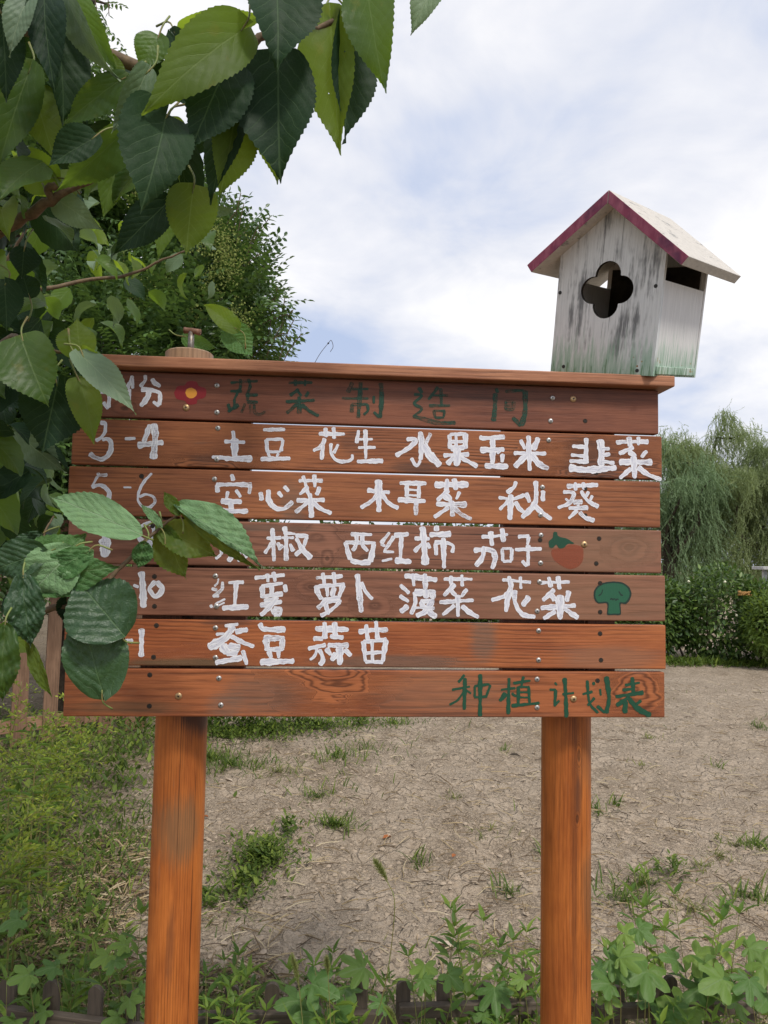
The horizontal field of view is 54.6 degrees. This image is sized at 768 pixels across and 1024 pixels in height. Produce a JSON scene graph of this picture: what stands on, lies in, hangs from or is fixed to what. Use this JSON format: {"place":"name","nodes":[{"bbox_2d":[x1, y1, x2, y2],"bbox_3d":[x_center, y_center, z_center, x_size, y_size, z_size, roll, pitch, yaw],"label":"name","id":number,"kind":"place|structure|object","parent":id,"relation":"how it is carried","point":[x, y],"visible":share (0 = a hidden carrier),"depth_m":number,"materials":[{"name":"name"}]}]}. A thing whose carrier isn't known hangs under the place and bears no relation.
{"place":"outdoors","nodes":[
{"label":"outdoors","id":0,"kind":"place"},
{"bbox_2d":[0,566,767,1023],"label":"ground","id":1,"kind":"structure","parent":0,"point":[694,682],"depth_m":4.29,"materials":[{"name":"brown soil"}]},
{"bbox_2d":[0,964,30,1017],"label":"leafy weed","id":2,"kind":"object","parent":1,"relation":"on","point":[3,1010],"visible":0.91,"depth_m":1.97,"materials":[{"name":"green plant"}]},
{"bbox_2d":[0,780,43,849],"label":"goldenrod","id":3,"kind":"object","parent":1,"relation":"on","point":[8,784],"visible":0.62,"depth_m":2.86,"materials":[{"name":"green plant"}]},
{"bbox_2d":[0,743,60,952],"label":"goldenrod","id":4,"kind":"object","parent":1,"relation":"on","point":[15,791],"visible":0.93,"depth_m":2.75,"materials":[{"name":"green plant"}]},
{"bbox_2d":[0,681,63,897],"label":"goldenrod","id":5,"kind":"object","parent":1,"relation":"on","point":[12,731],"visible":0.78,"depth_m":3.18,"materials":[{"name":"green plant"}]},
{"bbox_2d":[16,989,50,1011],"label":"leafy weed","id":6,"kind":"object","parent":1,"relation":"on","point":[35,998],"visible":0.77,"depth_m":2.04,"materials":[{"name":"green plant"}]},
{"bbox_2d":[0,835,69,961],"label":"goldenrod","id":7,"kind":"object","parent":1,"relation":"on","point":[18,856],"visible":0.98,"depth_m":2.38,"materials":[{"name":"green plant"}]},
{"bbox_2d":[0,797,75,975],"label":"goldenrod","id":8,"kind":"object","parent":1,"relation":"on","point":[17,832],"visible":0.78,"depth_m":2.54,"materials":[{"name":"green plant"}]},
{"bbox_2d":[0,838,85,975],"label":"goldenrod","id":9,"kind":"object","parent":1,"relation":"on","point":[36,861],"visible":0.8,"depth_m":2.51,"materials":[{"name":"green plant"}]},
{"bbox_2d":[0,707,92,932],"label":"goldenrod","id":10,"kind":"object","parent":1,"relation":"on","point":[34,746],"visible":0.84,"depth_m":2.94,"materials":[{"name":"green plant"}]},
{"bbox_2d":[0,731,93,891],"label":"goldenrod","id":11,"kind":"object","parent":1,"relation":"on","point":[48,762],"visible":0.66,"depth_m":3.22,"materials":[{"name":"green plant"}]},
{"bbox_2d":[0,782,101,885],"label":"goldenrod","id":12,"kind":"object","parent":1,"relation":"on","point":[58,796],"visible":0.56,"depth_m":3.31,"materials":[{"name":"green plant"}]},
{"bbox_2d":[2,742,108,918],"bbox_3d":[-1.379,1.310,3.047,0.461,0.725,0.288,0,-4,22],"label":"goldenrod","id":13,"kind":"object","parent":1,"relation":"on","point":[51,794],"visible":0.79,"depth_m":3.03,"materials":[{"name":"green plant"}]},
{"bbox_2d":[10,692,101,862],"bbox_3d":[-1.568,1.270,3.453,0.409,0.850,0.282,-1,-4,29],"label":"goldenrod","id":14,"kind":"object","parent":1,"relation":"on","point":[45,745],"visible":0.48,"depth_m":3.48,"materials":[{"name":"green plant"}]},
{"bbox_2d":[0,976,143,1023],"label":"edging fence","id":15,"kind":"object","parent":1,"relation":"on","point":[94,1015],"visible":0.76,"depth_m":2.02,"materials":[{"name":"wood"}]},
{"bbox_2d":[0,908,145,1023],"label":"hop vine","id":16,"kind":"object","parent":1,"relation":"on","point":[24,980],"visible":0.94,"depth_m":1.99,"materials":[{"name":"green plant"}]},
{"bbox_2d":[0,513,146,746],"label":"picket fence","id":17,"kind":"object","parent":1,"relation":"on","point":[53,646],"visible":0.02,"depth_m":5.88,"materials":[{"name":"brown wood"}]},
{"bbox_2d":[60,954,94,1012],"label":"leafy weed","id":18,"kind":"object","parent":1,"relation":"on","point":[76,993],"visible":0.79,"depth_m":2.19,"materials":[{"name":"green plant"}]},
{"bbox_2d":[51,724,119,843],"bbox_3d":[-1.538,1.390,3.747,0.389,0.649,0.266,1,-4,0],"label":"goldenrod","id":19,"kind":"object","parent":1,"relation":"on","point":[75,744],"visible":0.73,"depth_m":3.77,"materials":[{"name":"green plant"}]},
{"bbox_2d":[70,925,111,1013],"bbox_3d":[-0.883,1.449,2.252,0.138,0.375,0.149,1,-4,0],"label":"leafy weed","id":20,"kind":"object","parent":1,"relation":"on","point":[89,956],"visible":0.59,"depth_m":2.26,"materials":[{"name":"green plant"}]},
{"bbox_2d":[71,891,148,1016],"bbox_3d":[-0.755,1.351,2.110,0.248,0.531,0.141,2,-4,-20],"label":"leafy weed","id":21,"kind":"object","parent":1,"relation":"on","point":[141,908],"visible":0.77,"depth_m":2.12,"materials":[{"name":"green plant"}]},
{"bbox_2d":[98,927,145,1017],"bbox_3d":[-0.801,1.462,2.282,0.144,0.357,0.153,0,-4,12],"label":"leafy weed","id":22,"kind":"object","parent":1,"relation":"on","point":[115,975],"visible":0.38,"depth_m":2.27,"materials":[{"name":"green plant"}]},
{"bbox_2d":[0,491,261,709],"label":"mulberry shoot","id":23,"kind":"object","parent":1,"relation":"on","point":[96,613],"visible":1,"depth_m":1.21,"materials":[{"name":"green plant"}]},
{"bbox_2d":[130,933,147,1007],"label":"leafy weed","id":24,"kind":"object","parent":1,"relation":"on","point":[142,960],"visible":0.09,"depth_m":2.42,"materials":[{"name":"green plant"}]},
{"bbox_2d":[140,998,144,1018],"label":"leafy weed","id":25,"kind":"object","parent":1,"relation":"on","point":[142,1011],"visible":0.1,"depth_m":2.05,"materials":[{"name":"green plant"}]},
{"bbox_2d":[0,824,302,1019],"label":"dead grass litter","id":26,"kind":"object","parent":1,"relation":"on","point":[118,884],"visible":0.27,"depth_m":3.08,"materials":[{"name":"plant"}]},
{"bbox_2d":[0,0,314,728],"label":"evergreen tree","id":27,"kind":"object","parent":1,"relation":"on","point":[237,277],"visible":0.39,"depth_m":5.76,"materials":[{"name":"green plant"}]},
{"bbox_2d":[0,703,360,887],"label":"tall weed cover","id":28,"kind":"object","parent":1,"relation":"on","point":[121,766],"visible":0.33,"depth_m":4.78,"materials":[{"name":"green plant"}]},
{"bbox_2d":[0,0,440,546],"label":"mulberry tree","id":29,"kind":"object","parent":1,"relation":"on","point":[228,85],"visible":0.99,"depth_m":1.16,"materials":[{"name":"green plant"}]},
{"bbox_2d":[202,946,246,1003],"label":"leafy weed","id":30,"kind":"object","parent":1,"relation":"on","point":[234,959],"visible":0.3,"depth_m":2.35,"materials":[{"name":"green plant"}]},
{"bbox_2d":[198,994,251,1023],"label":"leafy weed","id":31,"kind":"object","parent":1,"relation":"on","point":[221,1022],"visible":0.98,"depth_m":1.91,"materials":[{"name":"green plant"}]},
{"bbox_2d":[198,938,257,1023],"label":"leafy weed","id":32,"kind":"object","parent":1,"relation":"on","point":[225,983],"visible":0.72,"depth_m":2.05,"materials":[{"name":"green plant"}]},
{"bbox_2d":[206,950,259,1023],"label":"leafy weed","id":33,"kind":"object","parent":1,"relation":"on","point":[246,975],"visible":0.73,"depth_m":2.04,"materials":[{"name":"green plant"}]},
{"bbox_2d":[211,962,278,1023],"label":"leafy weed","id":34,"kind":"object","parent":1,"relation":"on","point":[229,1001],"visible":0.91,"depth_m":2.03,"materials":[{"name":"green plant"}]},
{"bbox_2d":[227,954,277,1009],"bbox_3d":[-0.385,1.475,2.203,0.155,0.304,0.174,-2,-5,36],"label":"leafy weed","id":35,"kind":"object","parent":1,"relation":"on","point":[258,992],"visible":0.37,"depth_m":2.21,"materials":[{"name":"green plant"}]},
{"bbox_2d":[268,956,306,1000],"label":"leafy weed","id":36,"kind":"object","parent":1,"relation":"on","point":[293,980],"visible":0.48,"depth_m":2.16,"materials":[{"name":"green plant"}]},
{"bbox_2d":[282,952,302,1023],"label":"foxtail grass","id":37,"kind":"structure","parent":1,"relation":"on","point":[294,965],"depth_m":1.69,"materials":[{"name":"green plant"}]},
{"bbox_2d":[198,981,394,1023],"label":"edging fence","id":38,"kind":"object","parent":1,"relation":"on","point":[272,990],"visible":0.3,"depth_m":2.10,"materials":[{"name":"wood"}]},
{"bbox_2d":[311,955,330,1023],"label":"foxtail grass","id":39,"kind":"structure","parent":1,"relation":"on","point":[327,963],"depth_m":1.73,"materials":[{"name":"green plant"}]},
{"bbox_2d":[320,937,340,1001],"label":"leafy weed","id":40,"kind":"object","parent":1,"relation":"on","point":[330,955],"visible":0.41,"depth_m":2.33,"materials":[{"name":"green plant"}]},
{"bbox_2d":[302,948,363,1023],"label":"leafy weed","id":41,"kind":"object","parent":1,"relation":"on","point":[342,1002],"visible":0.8,"depth_m":2.00,"materials":[{"name":"green plant"}]},
{"bbox_2d":[334,1001,371,1023],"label":"leafy weed","id":42,"kind":"object","parent":1,"relation":"on","point":[349,1016],"visible":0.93,"depth_m":2.02,"materials":[{"name":"green plant"}]},
{"bbox_2d":[63,327,674,1023],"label":"notice board","id":43,"kind":"object","parent":1,"relation":"on","point":[541,459],"visible":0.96,"depth_m":1.55,"materials":[{"name":"brown wood"}]},
{"bbox_2d":[527,190,740,377],"bbox_3d":[0.569,-0.504,1.704,0.360,0.373,0.344,12,15,40],"label":"birdhouse","id":44,"kind":"object","parent":43,"relation":"on","point":[641,314],"visible":0.98,"depth_m":1.62,"materials":[{"name":"paint"}]},
{"bbox_2d":[360,857,394,1023],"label":"foxtail grass","id":45,"kind":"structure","parent":1,"relation":"on","point":[379,866],"depth_m":1.47,"materials":[{"name":"green plant"}]},
{"bbox_2d":[0,704,767,1023],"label":"leafy ground cover","id":46,"kind":"object","parent":1,"relation":"on","point":[265,851],"visible":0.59,"depth_m":3.51,"materials":[{"name":"green plant"}]},
{"bbox_2d":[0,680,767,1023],"bbox_3d":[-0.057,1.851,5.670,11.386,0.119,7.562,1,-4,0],"label":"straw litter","id":47,"kind":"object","parent":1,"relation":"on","point":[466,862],"visible":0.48,"depth_m":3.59,"materials":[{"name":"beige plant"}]},
{"bbox_2d":[0,689,767,1023],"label":"grass cover","id":48,"kind":"object","parent":1,"relation":"on","point":[336,822],"depth_m":3.67,"materials":[{"name":"green plant"}]},
{"bbox_2d":[379,969,395,1008],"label":"leafy weed","id":49,"kind":"object","parent":1,"relation":"on","point":[391,994],"visible":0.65,"depth_m":2.16,"materials":[{"name":"green plant"}]},
{"bbox_2d":[273,948,528,1023],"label":"hop vine","id":50,"kind":"object","parent":1,"relation":"on","point":[496,997],"visible":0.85,"depth_m":2.01,"materials":[{"name":"green plant"}]},
{"bbox_2d":[380,999,427,1023],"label":"foxtail grass","id":51,"kind":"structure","parent":1,"relation":"on","point":[390,1013],"depth_m":1.82,"materials":[{"name":"green plant"}]},
{"bbox_2d":[395,943,431,1023],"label":"leafy weed","id":52,"kind":"object","parent":1,"relation":"on","point":[408,982],"visible":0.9,"depth_m":2.05,"materials":[{"name":"green plant"}]},
{"bbox_2d":[437,940,452,946],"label":"fallen leaf","id":53,"kind":"object","parent":1,"relation":"on","point":[447,942],"visible":0.5,"depth_m":2.88,"materials":[{"name":"white plant"}]},
{"bbox_2d":[126,561,767,660],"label":"hedge","id":54,"kind":"object","parent":1,"relation":"on","point":[683,622],"visible":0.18,"depth_m":11.54,"materials":[{"name":"green plant"}]},
{"bbox_2d":[435,978,469,1023],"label":"leafy weed","id":55,"kind":"object","parent":1,"relation":"on","point":[455,1004],"visible":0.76,"depth_m":2.02,"materials":[{"name":"green plant"}]},
{"bbox_2d":[429,910,476,998],"bbox_3d":[0.196,1.424,2.215,0.149,0.422,0.130,0,-4,15],"label":"leafy weed","id":56,"kind":"object","parent":1,"relation":"on","point":[442,949],"visible":0.53,"depth_m":2.22,"materials":[{"name":"green plant"}]},
{"bbox_2d":[424,968,485,1023],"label":"leafy weed","id":57,"kind":"object","parent":1,"relation":"on","point":[468,993],"visible":0.54,"depth_m":2.06,"materials":[{"name":"green plant"}]},
{"bbox_2d":[439,893,497,1023],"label":"leafy weed","id":58,"kind":"object","parent":1,"relation":"on","point":[457,944],"visible":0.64,"depth_m":2.23,"materials":[{"name":"green plant"}]},
{"bbox_2d":[466,1007,517,1023],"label":"leafy weed","id":59,"kind":"object","parent":1,"relation":"on","point":[502,1015],"visible":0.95,"depth_m":2.03,"materials":[{"name":"green plant"}]},
{"bbox_2d":[395,969,593,1023],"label":"edging fence","id":60,"kind":"object","parent":1,"relation":"on","point":[404,1005],"visible":0.43,"depth_m":2.08,"materials":[{"name":"brown wood"}]},
{"bbox_2d":[250,515,767,590],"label":"distant trees","id":61,"kind":"object","parent":1,"relation":"on","point":[398,523],"visible":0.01,"depth_m":39.86,"materials":[{"name":"green plant"}]},
{"bbox_2d":[486,921,531,1023],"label":"leafy weed","id":62,"kind":"object","parent":1,"relation":"on","point":[505,955],"visible":0.5,"depth_m":2.30,"materials":[{"name":"green plant"}]},
{"bbox_2d":[484,955,539,1023],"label":"leafy weed","id":63,"kind":"object","parent":1,"relation":"on","point":[511,1020],"visible":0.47,"depth_m":2.11,"materials":[{"name":"green plant"}]},
{"bbox_2d":[508,916,540,1023],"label":"leafy weed","id":64,"kind":"object","parent":1,"relation":"on","point":[532,973],"visible":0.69,"depth_m":2.08,"materials":[{"name":"green plant"}]},
{"bbox_2d":[594,1008,614,1023],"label":"leafy weed","id":65,"kind":"object","parent":1,"relation":"on","point":[606,1018],"visible":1,"depth_m":1.95,"materials":[{"name":"green plant"}]},
{"bbox_2d":[591,958,618,1023],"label":"leafy weed","id":66,"kind":"object","parent":1,"relation":"on","point":[594,1020],"visible":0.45,"depth_m":2.01,"materials":[{"name":"green plant"}]},
{"bbox_2d":[603,940,634,996],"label":"leafy weed","id":67,"kind":"object","parent":1,"relation":"on","point":[622,986],"visible":0.04,"depth_m":2.31,"materials":[{"name":"green plant"}]},
{"bbox_2d":[593,934,646,1023],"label":"leafy weed","id":68,"kind":"object","parent":1,"relation":"on","point":[617,981],"visible":0.16,"depth_m":2.19,"materials":[{"name":"green plant"}]},
{"bbox_2d":[617,881,661,1023],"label":"leafy weed","id":69,"kind":"object","parent":1,"relation":"on","point":[643,902],"visible":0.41,"depth_m":2.22,"materials":[{"name":"green plant"}]},
{"bbox_2d":[646,910,683,999],"bbox_3d":[0.796,1.410,2.101,0.104,0.495,0.157,0,-4,18],"label":"leafy weed","id":70,"kind":"object","parent":1,"relation":"on","point":[665,921],"visible":0.46,"depth_m":2.15,"materials":[{"name":"green plant"}]},
{"bbox_2d":[650,993,680,1023],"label":"leafy weed","id":71,"kind":"object","parent":1,"relation":"on","point":[663,1015],"visible":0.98,"depth_m":1.94,"materials":[{"name":"green plant"}]},
{"bbox_2d":[627,862,726,1001],"bbox_3d":[0.850,1.328,2.140,0.288,0.633,0.176,1,-4,0],"label":"leafy weed","id":72,"kind":"object","parent":1,"relation":"on","point":[636,869],"visible":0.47,"depth_m":2.13,"materials":[{"name":"green plant"}]},
{"bbox_2d":[594,969,761,1023],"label":"edging fence","id":73,"kind":"object","parent":1,"relation":"on","point":[628,1010],"visible":0.33,"depth_m":2.08,"materials":[{"name":"brown wood"}]},
{"bbox_2d":[615,436,742,621],"bbox_3d":[6.524,0.504,17.572,3.720,4.741,3.521,1,-4,0],"label":"willow tree","id":74,"kind":"object","parent":1,"relation":"on","point":[701,500],"visible":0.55,"depth_m":16.96,"materials":[{"name":"green plant"}]},
{"bbox_2d":[591,917,767,1023],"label":"hop vine","id":75,"kind":"object","parent":1,"relation":"on","point":[629,969],"visible":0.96,"depth_m":1.96,"materials":[{"name":"green plant"}]},
{"bbox_2d":[675,1004,695,1023],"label":"leafy weed","id":76,"kind":"object","parent":1,"relation":"on","point":[690,1015],"visible":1,"depth_m":1.92,"materials":[{"name":"green plant"}]},
{"bbox_2d":[659,881,738,989],"bbox_3d":[0.939,1.382,2.195,0.263,0.551,0.128,1,-4,0],"label":"leafy weed","id":77,"kind":"object","parent":1,"relation":"on","point":[724,930],"visible":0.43,"depth_m":2.22,"materials":[{"name":"green plant"}]},
{"bbox_2d":[656,399,767,626],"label":"willow tree","id":78,"kind":"object","parent":1,"relation":"on","point":[734,432],"visible":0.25,"depth_m":18.12,"materials":[{"name":"green plant"}]},
{"bbox_2d":[701,1001,725,1022],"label":"leafy weed","id":79,"kind":"object","parent":1,"relation":"on","point":[714,1012],"visible":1,"depth_m":1.93,"materials":[{"name":"green plant"}]},
{"bbox_2d":[687,898,760,1023],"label":"leafy weed","id":80,"kind":"object","parent":1,"relation":"on","point":[722,949],"visible":0.74,"depth_m":1.98,"materials":[{"name":"green plant"}]},
{"bbox_2d":[697,912,754,1022],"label":"leafy weed","id":81,"kind":"object","parent":1,"relation":"on","point":[725,945],"visible":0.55,"depth_m":2.09,"materials":[{"name":"green plant"}]},
{"bbox_2d":[690,432,767,615],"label":"willow tree","id":82,"kind":"object","parent":1,"relation":"on","point":[746,483],"visible":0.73,"depth_m":17.26,"materials":[{"name":"green plant"}]},
{"bbox_2d":[736,936,747,966],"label":"leafy weed","id":83,"kind":"object","parent":1,"relation":"on","point":[743,944],"visible":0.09,"depth_m":2.21,"materials":[{"name":"green plant"}]},
{"bbox_2d":[738,588,767,665],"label":"lime shrub","id":84,"kind":"object","parent":1,"relation":"on","point":[760,605],"visible":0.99,"depth_m":10.90,"materials":[{"name":"green plant"}]},
{"bbox_2d":[738,962,767,1023],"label":"leafy weed","id":85,"kind":"object","parent":1,"relation":"on","point":[766,1013],"visible":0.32,"depth_m":2.07,"materials":[{"name":"green plant"}]},
{"bbox_2d":[752,566,767,585],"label":"feeder post","id":86,"kind":"object","parent":1,"relation":"on","point":[764,569],"visible":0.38,"depth_m":13.13,"materials":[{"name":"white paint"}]},
{"bbox_2d":[64,0,767,566],"label":"sky","id":87,"kind":"structure","parent":0,"point":[497,124],"materials":[{"name":"white"}]},
{"bbox_2d":[666,652,767,667],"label":"hedge grass","id":88,"kind":"structure","parent":0,"point":[699,661],"depth_m":11.15,"materials":[{"name":"green plant"}]}
]}

